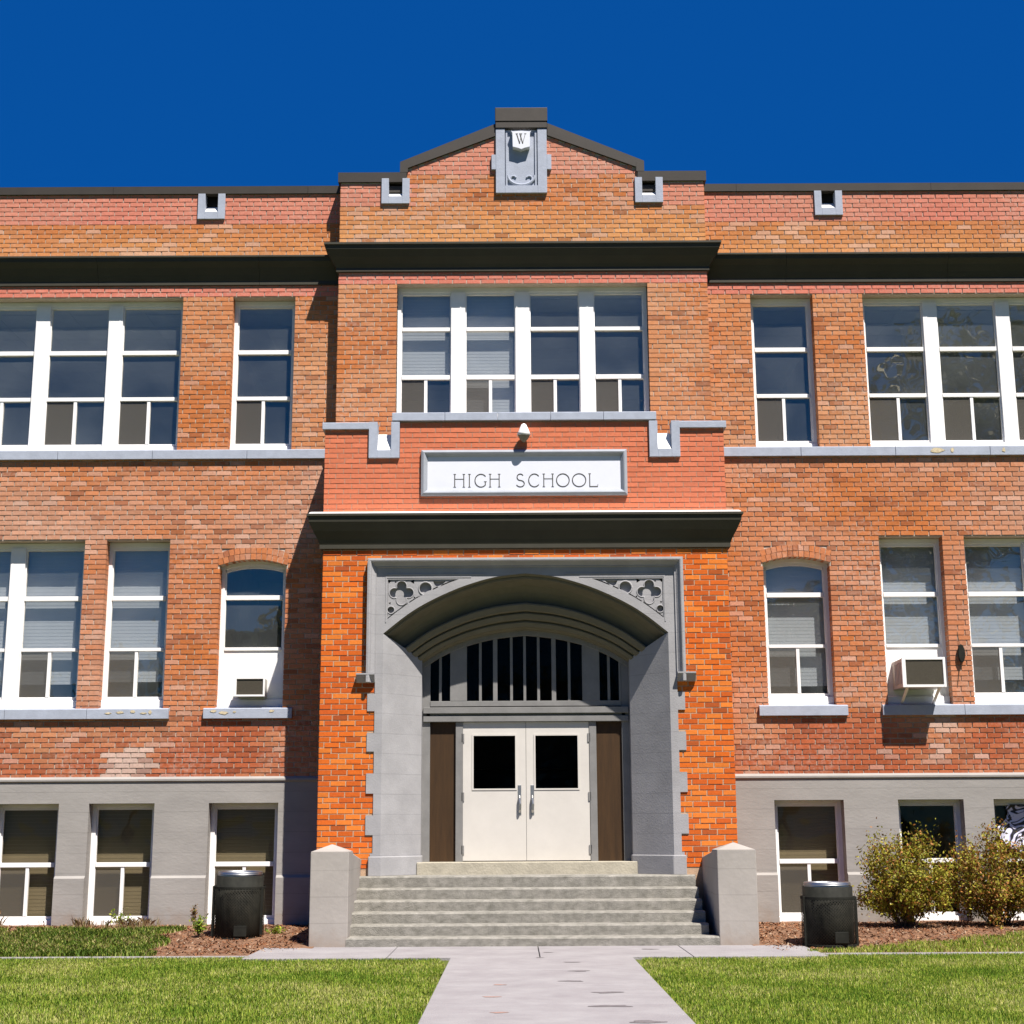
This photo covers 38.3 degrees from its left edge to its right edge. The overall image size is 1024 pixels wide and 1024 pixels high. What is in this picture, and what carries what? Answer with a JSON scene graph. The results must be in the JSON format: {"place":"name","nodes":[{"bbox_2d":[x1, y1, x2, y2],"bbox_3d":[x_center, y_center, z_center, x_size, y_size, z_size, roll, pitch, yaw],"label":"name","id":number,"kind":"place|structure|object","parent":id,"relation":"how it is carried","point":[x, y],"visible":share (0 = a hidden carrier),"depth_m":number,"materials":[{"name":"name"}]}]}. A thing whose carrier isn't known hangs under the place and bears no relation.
{"place":"outdoors","nodes":[
{"label":"outdoors","id":0,"kind":"place"},
{"bbox_2d":[0,924,186,956],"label":"grass","id":1,"kind":"structure","parent":0,"point":[61,941],"depth_m":18.10,"materials":[{"name":"green plant"}]},
{"bbox_2d":[0,945,1022,1023],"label":"path","id":2,"kind":"structure","parent":0,"point":[551,985],"depth_m":13.96,"materials":[{"name":"concrete"}]},
{"bbox_2d":[0,909,1023,1023],"bbox_3d":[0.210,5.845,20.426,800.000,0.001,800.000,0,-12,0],"label":"ground","id":3,"kind":"structure","parent":0,"point":[639,961],"depth_m":12.51,"materials":[{"name":"green plant"}]},
{"bbox_2d":[0,107,1023,925],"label":"school building","id":4,"kind":"structure","parent":3,"relation":"on","point":[228,415],"depth_m":21.62,"materials":[{"name":"brick"}]},
{"bbox_2d":[0,804,58,925],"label":"window","id":5,"kind":"structure","parent":4,"relation":"in","point":[24,902],"depth_m":20.92,"materials":[{"name":"white paint"}]},
{"bbox_2d":[0,543,85,707],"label":"window","id":6,"kind":"structure","parent":4,"relation":"in","point":[29,666],"depth_m":21.62,"materials":[{"name":"white paint"}]},
{"bbox_2d":[0,302,182,450],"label":"window","id":7,"kind":"structure","parent":4,"relation":"in","point":[126,420],"depth_m":22.24,"materials":[{"name":"white paint"}]},
{"bbox_2d":[86,804,154,924],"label":"window","id":8,"kind":"structure","parent":4,"relation":"in","point":[125,877],"depth_m":20.90,"materials":[{"name":"white paint"}]},
{"bbox_2d":[101,543,170,707],"bbox_3d":[-5.462,1.639,21.568,0.954,2.497,0.184,0,-12,0],"label":"window","id":9,"kind":"structure","parent":4,"relation":"in","point":[130,660],"depth_m":21.63,"materials":[{"name":"white paint"}]},
{"bbox_2d":[207,803,277,924],"bbox_3d":[-3.778,4.958,20.849,1.002,1.749,0.184,0,-12,0],"label":"window","id":10,"kind":"structure","parent":4,"relation":"in","point":[225,837],"depth_m":20.97,"materials":[{"name":"white paint"}]},
{"bbox_2d":[233,677,266,697],"bbox_3d":[-3.751,2.526,21.188,0.443,0.275,0.300,0,-12,0],"label":"air conditioner","id":11,"kind":"object","parent":4,"relation":"attached to","point":[250,687],"visible":1,"depth_m":21.06,"materials":[{"name":"white paint"}]},
{"bbox_2d":[217,561,286,706],"bbox_3d":[-3.772,1.789,21.506,0.993,2.161,0.130,0,-12,0],"label":"window","id":12,"kind":"structure","parent":4,"relation":"in","point":[267,662],"depth_m":21.42,"materials":[{"name":"white paint"}]},
{"bbox_2d":[230,301,294,449],"bbox_3d":[-3.753,-2.045,22.334,0.969,2.395,0.130,0,-12,0],"label":"window","id":13,"kind":"structure","parent":4,"relation":"in","point":[247,430],"depth_m":22.24,"materials":[{"name":"white paint"}]},
{"bbox_2d":[461,722,526,860],"bbox_3d":[-0.253,3.877,20.511,0.897,1.895,0.115,0,-12,0],"label":"entrance door","id":14,"kind":"structure","parent":4,"relation":"in","point":[494,753],"depth_m":20.52,"materials":[{"name":"paint"}]},
{"bbox_2d":[397,287,648,413],"bbox_3d":[0.158,-2.374,22.122,3.774,2.161,0.184,0,-12,0],"label":"window","id":15,"kind":"structure","parent":4,"relation":"in","point":[496,383],"depth_m":22.16,"materials":[{"name":"white paint"}]},
{"bbox_2d":[517,423,530,441],"bbox_3d":[0.157,-1.111,20.803,0.194,0.267,0.228,8,-14,-32],"label":"wall lamp","id":16,"kind":"object","parent":4,"relation":"attached to","point":[523,434],"visible":1,"depth_m":20.73,"materials":[{"name":"white glass"}]},
{"bbox_2d":[421,449,627,495],"bbox_3d":[0.171,-0.554,20.755,2.898,0.658,0.080,0,-12,0],"label":"name sign","id":17,"kind":"object","parent":4,"relation":"attached to","point":[568,472],"visible":1,"depth_m":20.77,"materials":[{"name":"paint"}]},
{"bbox_2d":[526,722,591,859],"bbox_3d":[0.649,3.872,20.511,0.897,1.895,0.115,0,-12,0],"label":"entrance door","id":18,"kind":"structure","parent":4,"relation":"in","point":[558,799],"depth_m":20.52,"materials":[{"name":"paint"}]},
{"bbox_2d":[750,299,817,446],"bbox_3d":[4.092,-2.084,22.334,0.969,2.395,0.130,0,-12,0],"label":"window","id":19,"kind":"structure","parent":4,"relation":"in","point":[770,425],"depth_m":22.23,"materials":[{"name":"white paint"}]},
{"bbox_2d":[762,559,833,703],"bbox_3d":[4.150,1.755,21.532,0.993,2.161,0.184,0,-12,0],"label":"window","id":20,"kind":"structure","parent":4,"relation":"in","point":[786,672],"depth_m":21.60,"materials":[{"name":"white paint"}]},
{"bbox_2d":[774,800,844,921],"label":"window","id":21,"kind":"structure","parent":4,"relation":"in","point":[798,862],"depth_m":20.95,"materials":[{"name":"white paint"}]},
{"bbox_2d":[878,539,949,703],"bbox_3d":[5.838,1.582,21.568,0.954,2.497,0.184,0,-12,0],"label":"window","id":22,"kind":"structure","parent":4,"relation":"in","point":[900,556],"depth_m":21.66,"materials":[{"name":"white paint"}]},
{"bbox_2d":[892,657,946,703],"bbox_3d":[5.810,2.437,21.049,0.615,0.663,0.590,0,-12,0],"label":"air conditioner","id":23,"kind":"object","parent":4,"relation":"on","point":[919,673],"visible":1,"depth_m":20.82,"materials":[{"name":"white paint"}]},
{"bbox_2d":[898,799,967,920],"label":"window","id":24,"kind":"structure","parent":4,"relation":"in","point":[947,916],"depth_m":20.89,"materials":[{"name":"white paint"}]},
{"bbox_2d":[862,298,1023,445],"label":"window","id":25,"kind":"structure","parent":4,"relation":"in","point":[950,416],"depth_m":22.24,"materials":[{"name":"white paint"}]},
{"bbox_2d":[957,632,964,686],"bbox_3d":[6.444,2.114,21.183,0.134,0.791,0.068,0,-12,0],"label":"wall fixture","id":26,"kind":"object","parent":4,"relation":"attached to","point":[961,653],"depth_m":21.17,"materials":[{"name":"black metal"}]},
{"bbox_2d":[964,538,1023,702],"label":"window","id":27,"kind":"structure","parent":4,"relation":"in","point":[990,673],"depth_m":21.65,"materials":[{"name":"white paint"}]},
{"bbox_2d":[993,799,1023,919],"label":"window","id":28,"kind":"structure","parent":4,"relation":"in","point":[996,801],"depth_m":20.97,"materials":[{"name":"white paint"}]},
{"bbox_2d":[997,804,1023,852],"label":"plastic film","id":29,"kind":"object","parent":4,"relation":"attached to","point":[1014,822],"visible":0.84,"depth_m":20.89,"materials":[{"name":"white plastic"}]},
{"bbox_2d":[309,842,758,947],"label":"entrance steps","id":30,"kind":"structure","parent":3,"relation":"on","point":[532,903],"depth_m":18.49,"materials":[{"name":"concrete"}]},
{"bbox_2d":[0,0,1023,186],"label":"sky","id":31,"kind":"structure","parent":0,"point":[94,93],"materials":[{"name":"blue"}]},
{"bbox_2d":[1,920,1023,956],"bbox_3d":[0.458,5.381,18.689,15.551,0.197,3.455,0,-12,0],"label":"mulch","id":32,"kind":"object","parent":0,"point":[877,923],"visible":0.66,"depth_m":18.70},
{"bbox_2d":[0,914,162,927],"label":"dry grass","id":33,"kind":"structure","parent":32,"relation":"on","point":[133,923],"depth_m":20.06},
{"bbox_2d":[109,908,133,926],"bbox_3d":[-5.342,5.509,20.029,0.364,0.261,0.275,10,-16,-40],"label":"weed","id":34,"kind":"object","parent":32,"relation":"on","point":[121,916],"visible":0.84,"depth_m":20.02,"materials":[{"name":"green plant"}]},
{"bbox_2d":[190,904,198,926],"bbox_3d":[-4.347,5.511,20.152,0.130,0.309,0.144,8,-15,-33],"label":"weed","id":35,"kind":"object","parent":32,"relation":"on","point":[194,913],"visible":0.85,"depth_m":20.14,"materials":[{"name":"brown plant"}]},
{"bbox_2d":[189,913,208,936],"bbox_3d":[-3.937,5.241,18.697,0.280,0.290,0.266,8,-15,-33],"label":"weed","id":36,"kind":"object","parent":32,"relation":"on","point":[198,927],"visible":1,"depth_m":18.65,"materials":[{"name":"green plant"}]},
{"bbox_2d":[211,870,265,939],"bbox_3d":[-3.489,5.025,18.865,0.658,0.837,0.674,0,-11,0],"label":"trash bin","id":37,"kind":"object","parent":32,"relation":"on","point":[238,902],"visible":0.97,"depth_m":18.62,"materials":[{"name":"metal"}]},
{"bbox_2d":[265,925,286,933],"bbox_3d":[-3.031,5.385,18.979,0.238,0.129,0.298,-7,-14,30],"label":"weed","id":38,"kind":"object","parent":32,"relation":"on","point":[275,930],"visible":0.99,"depth_m":18.95,"materials":[{"name":"green plant"}]},
{"bbox_2d":[753,920,1023,952],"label":"soil bed","id":39,"kind":"object","parent":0,"point":[872,931],"visible":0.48,"depth_m":18.66,"materials":[{"name":"brown soil"}]},
{"bbox_2d":[800,881,858,947],"bbox_3d":[3.825,4.859,17.828,0.658,0.752,0.674,0,-12,0],"label":"trash bin","id":40,"kind":"object","parent":39,"relation":"on","point":[829,914],"visible":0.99,"depth_m":17.58,"materials":[{"name":"metal"}]},
{"bbox_2d":[852,817,957,927],"bbox_3d":[5.230,4.780,19.582,1.445,1.442,1.294,0,-12,0],"label":"shrub","id":41,"kind":"object","parent":39,"relation":"on","point":[905,895],"visible":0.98,"depth_m":19.37,"materials":[{"name":"green plant"}]},
{"bbox_2d":[942,816,1023,928],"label":"shrub","id":42,"kind":"object","parent":39,"relation":"on","point":[995,892],"visible":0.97,"depth_m":19.48,"materials":[{"name":"green plant"}]},
{"bbox_2d":[807,930,1023,952],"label":"grass","id":43,"kind":"structure","parent":0,"point":[999,944],"depth_m":17.35,"materials":[{"name":"green plant"}]}
]}

